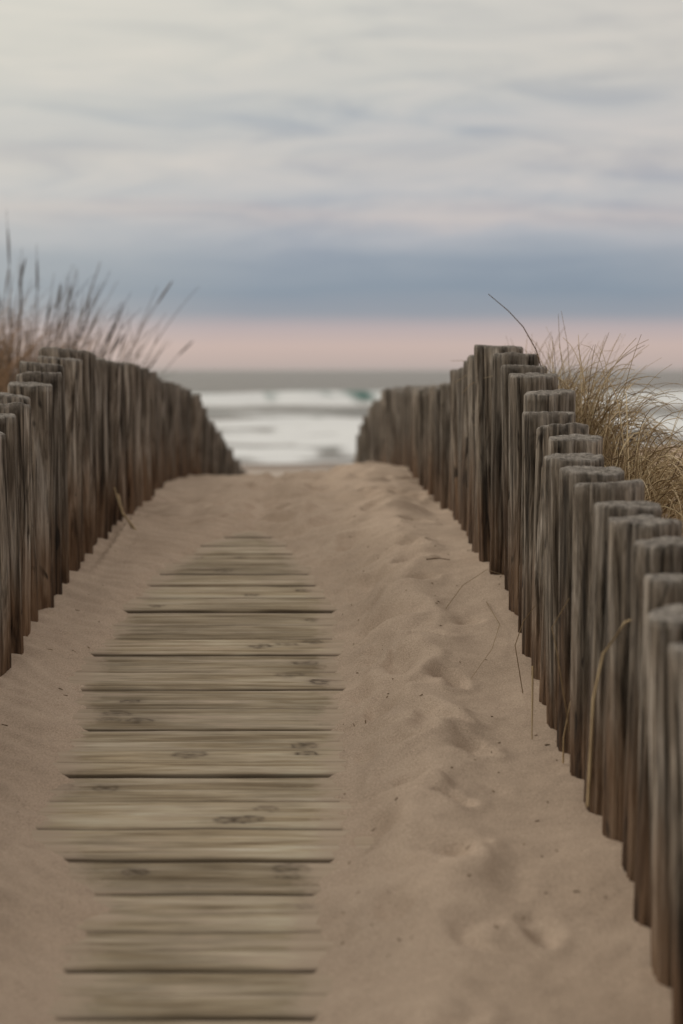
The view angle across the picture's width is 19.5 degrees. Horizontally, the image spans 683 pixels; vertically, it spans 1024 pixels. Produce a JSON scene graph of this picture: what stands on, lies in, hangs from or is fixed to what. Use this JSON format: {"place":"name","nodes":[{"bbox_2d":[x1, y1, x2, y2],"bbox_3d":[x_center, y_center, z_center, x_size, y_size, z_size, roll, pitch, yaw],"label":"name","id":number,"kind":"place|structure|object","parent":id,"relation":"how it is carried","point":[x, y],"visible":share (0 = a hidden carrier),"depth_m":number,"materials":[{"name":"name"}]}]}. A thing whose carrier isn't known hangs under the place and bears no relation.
{"place":"outdoors","nodes":[
{"label":"outdoors","id":0,"kind":"place"},
{"bbox_2d":[0,210,194,392],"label":"tall beach grass","id":1,"kind":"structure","parent":0,"point":[5,372],"depth_m":11.67,"materials":[{"name":"brown plant"}]},
{"bbox_2d":[0,445,682,1023],"bbox_3d":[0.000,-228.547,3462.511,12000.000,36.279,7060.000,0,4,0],"label":"sand ground","id":2,"kind":"structure","parent":0,"point":[562,953],"depth_m":4.34,"materials":[{"name":"beige sand"}]},
{"bbox_2d":[0,347,246,676],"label":"wooden post fence","id":3,"kind":"object","parent":2,"relation":"on","point":[83,433],"visible":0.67,"depth_m":6.70,"materials":[{"name":"brown wood"}]},
{"bbox_2d":[31,531,374,1023],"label":"wooden boardwalk","id":4,"kind":"structure","parent":2,"relation":"on","point":[190,830],"depth_m":4.40,"materials":[{"name":"brown wood"}]},
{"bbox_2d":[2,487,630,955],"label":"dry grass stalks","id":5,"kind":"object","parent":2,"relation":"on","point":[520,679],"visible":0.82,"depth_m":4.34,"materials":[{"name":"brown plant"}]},
{"bbox_2d":[354,344,682,1023],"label":"wooden post fence","id":6,"kind":"object","parent":2,"relation":"on","point":[556,519],"visible":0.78,"depth_m":4.28,"materials":[{"name":"brown wood"}]},
{"bbox_2d":[456,294,682,521],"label":"dry dune grass","id":7,"kind":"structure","parent":2,"relation":"on","point":[629,463],"depth_m":5.69,"materials":[{"name":"beige plant"}]},
{"bbox_2d":[0,0,682,370],"label":"sky","id":8,"kind":"structure","parent":0,"point":[335,185],"materials":[{"name":"grey"}]},
{"bbox_2d":[9,371,682,463],"bbox_3d":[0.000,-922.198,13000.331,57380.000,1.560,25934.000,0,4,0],"label":"sea","id":9,"kind":"structure","parent":0,"point":[285,417],"depth_m":198.44,"materials":[{"name":"liquid"}]}
]}

